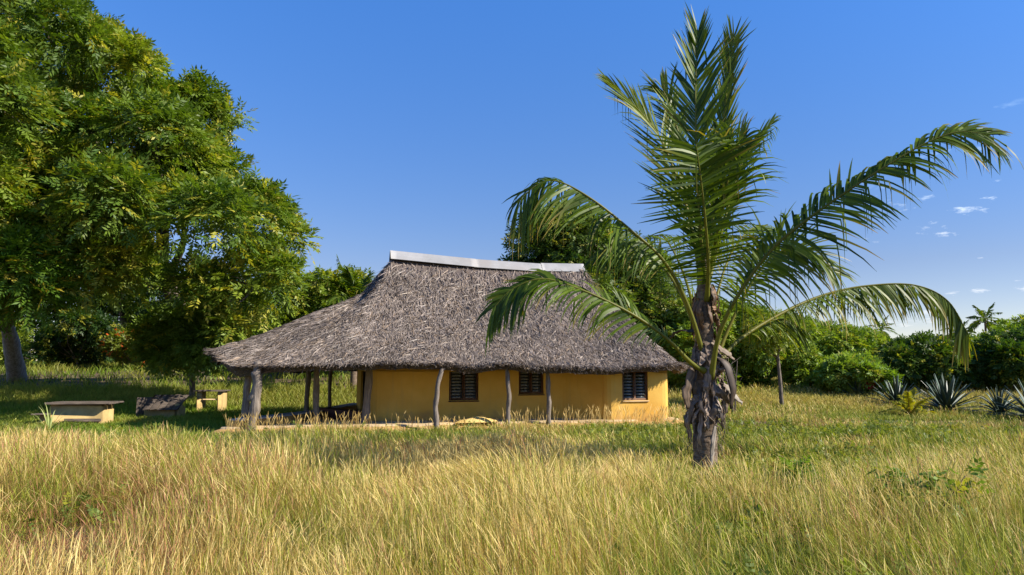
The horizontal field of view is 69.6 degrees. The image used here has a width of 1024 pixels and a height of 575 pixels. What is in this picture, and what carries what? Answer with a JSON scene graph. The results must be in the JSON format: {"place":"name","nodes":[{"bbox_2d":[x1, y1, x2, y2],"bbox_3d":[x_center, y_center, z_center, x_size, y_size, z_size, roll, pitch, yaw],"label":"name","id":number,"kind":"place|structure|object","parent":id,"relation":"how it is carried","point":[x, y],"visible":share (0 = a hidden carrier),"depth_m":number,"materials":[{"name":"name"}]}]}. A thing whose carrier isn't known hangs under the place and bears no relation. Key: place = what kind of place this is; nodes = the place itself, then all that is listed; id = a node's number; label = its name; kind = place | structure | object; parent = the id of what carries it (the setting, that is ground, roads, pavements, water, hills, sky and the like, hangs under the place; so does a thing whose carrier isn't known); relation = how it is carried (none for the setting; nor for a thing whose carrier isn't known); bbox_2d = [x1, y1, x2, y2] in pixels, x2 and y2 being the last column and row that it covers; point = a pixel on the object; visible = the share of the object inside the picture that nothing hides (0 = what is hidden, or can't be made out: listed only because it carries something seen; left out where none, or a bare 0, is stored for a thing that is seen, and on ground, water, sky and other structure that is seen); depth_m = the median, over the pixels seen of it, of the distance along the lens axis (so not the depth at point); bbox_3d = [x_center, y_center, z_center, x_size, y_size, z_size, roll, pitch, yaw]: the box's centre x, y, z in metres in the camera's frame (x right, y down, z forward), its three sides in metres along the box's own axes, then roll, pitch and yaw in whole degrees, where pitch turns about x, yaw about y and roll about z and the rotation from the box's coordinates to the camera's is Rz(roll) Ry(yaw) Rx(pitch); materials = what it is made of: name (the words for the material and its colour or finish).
{"place":"outdoors","nodes":[
{"label":"outdoors","id":0,"kind":"place"},
{"bbox_2d":[0,360,1023,574],"bbox_3d":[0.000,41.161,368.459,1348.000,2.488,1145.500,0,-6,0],"label":"ground","id":1,"kind":"structure","parent":0,"point":[184,380],"depth_m":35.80,"materials":[{"name":"green plant"}]},
{"bbox_2d":[0,319,35,364],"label":"understorey bush","id":2,"kind":"object","parent":1,"relation":"on","point":[23,350],"visible":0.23,"depth_m":44.11,"materials":[{"name":"green plant"}]},
{"bbox_2d":[14,304,55,361],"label":"forest tree","id":3,"kind":"object","parent":1,"relation":"on","point":[34,327],"visible":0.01,"depth_m":62.79,"materials":[{"name":"green plant"}]},
{"bbox_2d":[0,144,88,381],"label":"neem tree","id":4,"kind":"object","parent":1,"relation":"on","point":[30,283],"visible":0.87,"depth_m":24.56,"materials":[{"name":"green plant"}]},
{"bbox_2d":[25,403,67,428],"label":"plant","id":5,"kind":"object","parent":1,"relation":"on","point":[49,421],"visible":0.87,"depth_m":20.25,"materials":[{"name":"green plant"}]},
{"bbox_2d":[23,306,120,368],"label":"understorey bush","id":6,"kind":"object","parent":1,"relation":"on","point":[69,339],"visible":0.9,"depth_m":42.48,"materials":[{"name":"green plant"}]},
{"bbox_2d":[23,346,125,365],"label":"understorey bush","id":7,"kind":"object","parent":1,"relation":"on","point":[25,359],"visible":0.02,"depth_m":49.09,"materials":[{"name":"green plant"}]},
{"bbox_2d":[31,401,123,423],"bbox_3d":[-14.249,4.242,24.280,2.444,0.947,1.529,0,-6,0],"label":"garden table","id":8,"kind":"object","parent":1,"relation":"on","point":[93,412],"visible":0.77,"depth_m":23.90,"materials":[{"name":"beige concrete"}]},
{"bbox_2d":[31,273,164,340],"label":"forest tree","id":9,"kind":"object","parent":1,"relation":"on","point":[106,308],"visible":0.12,"depth_m":62.87,"materials":[{"name":"green plant"}]},
{"bbox_2d":[98,326,146,369],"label":"ornamental bush","id":10,"kind":"object","parent":1,"relation":"on","point":[114,339],"visible":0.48,"depth_m":41.40,"materials":[{"name":"green plant"}]},
{"bbox_2d":[0,0,323,380],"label":"neem tree","id":11,"kind":"object","parent":1,"relation":"on","point":[111,204],"visible":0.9,"depth_m":26.90,"materials":[{"name":"green plant"}]},
{"bbox_2d":[136,394,188,418],"bbox_3d":[-12.931,4.461,27.215,1.716,1.005,1.076,0,-6,0],"label":"garden table","id":12,"kind":"object","parent":1,"relation":"on","point":[162,405],"visible":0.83,"depth_m":27.02,"materials":[{"name":"grey wood"}]},
{"bbox_2d":[120,299,241,398],"bbox_3d":[-13.545,2.694,31.097,6.288,4.791,4.155,-3,-7,28],"label":"neem sapling","id":13,"kind":"object","parent":1,"relation":"on","point":[165,341],"visible":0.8,"depth_m":30.05,"materials":[{"name":"green plant"}]},
{"bbox_2d":[193,390,230,410],"bbox_3d":[-11.933,4.570,29.277,1.226,0.990,0.761,0,-6,-5],"label":"garden table","id":14,"kind":"object","parent":1,"relation":"on","point":[201,399],"visible":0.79,"depth_m":29.02,"materials":[{"name":"yellow wood"}]},
{"bbox_2d":[155,262,289,315],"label":"forest tree","id":15,"kind":"object","parent":1,"relation":"on","point":[188,280],"visible":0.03,"depth_m":58.97,"materials":[{"name":"green plant"}]},
{"bbox_2d":[236,321,269,339],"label":"understorey bush","id":16,"kind":"object","parent":1,"relation":"on","point":[248,336],"visible":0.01,"depth_m":44.88,"materials":[{"name":"green plant"}]},
{"bbox_2d":[268,264,374,371],"bbox_3d":[-9.753,1.697,38.808,7.093,6.287,5.826,0,-6,0],"label":"leafy tree","id":17,"kind":"object","parent":1,"relation":"on","point":[315,290],"visible":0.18,"depth_m":37.82,"materials":[{"name":"green plant"}]},
{"bbox_2d":[316,254,374,387],"bbox_3d":[-7.202,1.640,33.763,4.868,6.470,4.593,0,-6,0],"label":"coconut palm","id":18,"kind":"object","parent":1,"relation":"on","point":[351,287],"visible":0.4,"depth_m":33.60,"materials":[{"name":"green plant"}]},
{"bbox_2d":[204,250,688,433],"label":"thatched house","id":19,"kind":"structure","parent":1,"relation":"on","point":[401,333],"depth_m":23.17,"materials":[{"name":"grey plant"}]},
{"bbox_2d":[362,371,365,408],"bbox_3d":[-4.823,3.281,24.573,0.060,2.030,3.080,2,-7,-16],"label":"door","id":20,"kind":"structure","parent":19,"relation":"in","point":[364,372],"depth_m":25.70,"materials":[{"name":"wood"}]},
{"bbox_2d":[448,371,478,401],"bbox_3d":[-1.535,3.037,23.353,0.999,1.159,0.185,2,-7,-16],"label":"window","id":21,"kind":"structure","parent":19,"relation":"in","point":[462,386],"depth_m":23.36,"materials":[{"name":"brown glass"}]},
{"bbox_2d":[455,417,497,422],"bbox_3d":[-1.044,3.927,21.952,1.431,0.154,0.581,2,-6,-14],"label":"sand heap","id":22,"kind":"object","parent":19,"relation":"on","point":[476,419],"visible":0.82,"depth_m":21.80,"materials":[{"name":"beige sand"}]},
{"bbox_2d":[518,371,544,395],"bbox_3d":[0.613,2.985,23.970,0.892,1.040,0.185,2,-7,-16],"label":"window","id":23,"kind":"structure","parent":19,"relation":"in","point":[529,383],"depth_m":23.97,"materials":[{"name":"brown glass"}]},
{"bbox_2d":[622,372,648,401],"bbox_3d":[3.898,3.136,23.422,0.945,0.980,0.185,2,-7,-17],"label":"window","id":24,"kind":"structure","parent":19,"relation":"in","point":[634,385],"depth_m":23.44,"materials":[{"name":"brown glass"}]},
{"bbox_2d":[0,382,1023,574],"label":"dry grass","id":25,"kind":"structure","parent":1,"relation":"on","point":[624,469],"depth_m":7.21,"materials":[{"name":"yellow plant"}]},
{"bbox_2d":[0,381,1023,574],"bbox_3d":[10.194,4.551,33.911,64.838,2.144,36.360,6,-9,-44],"label":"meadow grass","id":26,"kind":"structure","parent":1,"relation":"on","point":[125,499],"depth_m":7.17,"materials":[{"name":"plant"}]},
{"bbox_2d":[497,198,693,345],"bbox_3d":[4.372,0.345,40.482,12.816,10.905,9.797,0,-6,0],"label":"mango tree","id":27,"kind":"object","parent":1,"relation":"on","point":[657,311],"visible":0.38,"depth_m":38.44,"materials":[{"name":"green plant"}]},
{"bbox_2d":[658,292,741,389],"bbox_3d":[9.526,2.860,37.675,4.310,5.789,5.770,-2,-7,19],"label":"shrub","id":28,"kind":"object","parent":1,"relation":"on","point":[684,341],"visible":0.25,"depth_m":36.76,"materials":[{"name":"green plant"}]},
{"bbox_2d":[724,358,741,411],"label":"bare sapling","id":29,"kind":"object","parent":1,"relation":"on","point":[734,406],"visible":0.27,"depth_m":28.64,"materials":[{"name":"green plant"}]},
{"bbox_2d":[474,0,1023,480],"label":"coconut palm","id":30,"kind":"object","parent":1,"relation":"on","point":[704,200],"visible":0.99,"depth_m":10.94,"materials":[{"name":"green plant"}]},
{"bbox_2d":[734,306,811,406],"bbox_3d":[10.772,2.971,30.303,2.915,4.726,2.809,0,-6,0],"label":"young tree","id":31,"kind":"object","parent":1,"relation":"on","point":[776,341],"visible":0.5,"depth_m":30.14,"materials":[{"name":"green plant"}]},
{"bbox_2d":[721,295,825,389],"bbox_3d":[14.012,3.239,39.640,7.558,5.802,5.981,0,-6,0],"label":"shrub","id":32,"kind":"object","parent":1,"relation":"on","point":[756,369],"visible":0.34,"depth_m":38.22,"materials":[{"name":"green plant"}]},
{"bbox_2d":[768,454,821,502],"bbox_3d":[3.413,2.395,8.767,0.662,0.868,0.735,-2,-7,15],"label":"wild sapling","id":33,"kind":"object","parent":1,"relation":"on","point":[788,462],"visible":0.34,"depth_m":8.75,"materials":[{"name":"green plant"}]},
{"bbox_2d":[771,314,893,376],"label":"shrub","id":34,"kind":"object","parent":1,"relation":"on","point":[825,330],"visible":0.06,"depth_m":51.00,"materials":[{"name":"green plant"}]},
{"bbox_2d":[804,324,886,370],"bbox_3d":[18.437,4.243,41.055,6.843,4.557,5.745,0,-6,0],"label":"shrub","id":35,"kind":"object","parent":1,"relation":"on","point":[859,340],"visible":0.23,"depth_m":39.63,"materials":[{"name":"green plant"}]},
{"bbox_2d":[811,350,888,396],"bbox_3d":[16.598,4.276,35.894,3.830,2.666,6.062,-3,-7,27],"label":"shrub","id":36,"kind":"object","parent":1,"relation":"on","point":[833,371],"visible":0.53,"depth_m":34.26,"materials":[{"name":"green plant"}]},
{"bbox_2d":[839,378,874,396],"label":"sisal plant","id":37,"kind":"object","parent":1,"relation":"on","point":[854,389],"visible":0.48,"depth_m":33.53,"materials":[{"name":"green plant"}]},
{"bbox_2d":[851,358,903,394],"bbox_3d":[16.575,4.341,33.672,2.369,2.236,2.344,0,-6,0],"label":"flowering shrub","id":38,"kind":"object","parent":1,"relation":"on","point":[879,375],"visible":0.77,"depth_m":33.15,"materials":[{"name":"green plant"}]},
{"bbox_2d":[863,315,898,336],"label":"coconut palm","id":39,"kind":"object","parent":1,"relation":"on","point":[886,328],"visible":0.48,"depth_m":109.52,"materials":[{"name":"green plant"}]},
{"bbox_2d":[866,374,924,404],"bbox_3d":[16.004,4.395,30.654,2.342,1.610,2.368,-3,-7,25],"label":"sisal plant","id":40,"kind":"object","parent":1,"relation":"on","point":[897,389],"visible":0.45,"depth_m":30.59,"materials":[{"name":"green plant"}]},
{"bbox_2d":[878,388,936,414],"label":"palm seedling","id":41,"kind":"object","parent":1,"relation":"on","point":[908,403],"visible":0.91,"depth_m":27.03,"materials":[{"name":"green plant"}]},
{"bbox_2d":[852,452,994,537],"bbox_3d":[3.957,2.086,7.112,1.224,1.097,0.796,-3,-7,23],"label":"wild sapling","id":42,"kind":"object","parent":1,"relation":"on","point":[977,470],"visible":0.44,"depth_m":6.99,"materials":[{"name":"green plant"}]},
{"bbox_2d":[874,329,979,390],"bbox_3d":[21.304,3.873,37.850,5.413,3.512,6.566,-3,-7,23],"label":"hedge tree","id":43,"kind":"object","parent":1,"relation":"on","point":[918,357],"visible":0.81,"depth_m":35.95,"materials":[{"name":"green plant"}]},
{"bbox_2d":[914,373,987,412],"bbox_3d":[16.955,4.195,28.720,2.700,1.742,2.843,0,-6,0],"label":"sisal plant","id":44,"kind":"object","parent":1,"relation":"on","point":[944,395],"visible":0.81,"depth_m":28.50,"materials":[{"name":"green plant"}]},
{"bbox_2d":[940,319,975,335],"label":"coconut palm","id":45,"kind":"object","parent":1,"relation":"on","point":[964,322],"visible":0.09,"depth_m":105.12,"materials":[{"name":"green plant"}]},
{"bbox_2d":[969,329,990,337],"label":"hedge tree","id":46,"kind":"object","parent":1,"relation":"on","point":[978,333],"depth_m":86.09,"materials":[{"name":"green plant"}]},
{"bbox_2d":[966,302,1006,334],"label":"coconut palm","id":47,"kind":"object","parent":1,"relation":"on","point":[979,321],"visible":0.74,"depth_m":95.04,"materials":[{"name":"green plant"}]},
{"bbox_2d":[952,324,1023,390],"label":"hedge tree","id":48,"kind":"object","parent":1,"relation":"on","point":[1000,362],"visible":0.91,"depth_m":35.31,"materials":[{"name":"green plant"}]},
{"bbox_2d":[970,386,1021,416],"bbox_3d":[18.022,4.348,27.159,1.936,1.539,1.997,-4,-7,32],"label":"sisal plant","id":49,"kind":"object","parent":1,"relation":"on","point":[1000,408],"visible":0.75,"depth_m":27.11,"materials":[{"name":"green plant"}]},
{"bbox_2d":[984,314,1023,335],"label":"hedge tree","id":50,"kind":"object","parent":1,"relation":"on","point":[1017,323],"visible":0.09,"depth_m":44.98,"materials":[{"name":"green plant"}]},
{"bbox_2d":[990,378,1023,420],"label":"sisal plant","id":51,"kind":"object","parent":1,"relation":"on","point":[1019,409],"visible":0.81,"depth_m":25.96,"materials":[{"name":"green plant"}]},
{"bbox_2d":[2,0,1023,349],"label":"sky","id":52,"kind":"structure","parent":0,"point":[397,125],"materials":[{"name":"blue"}]}
]}

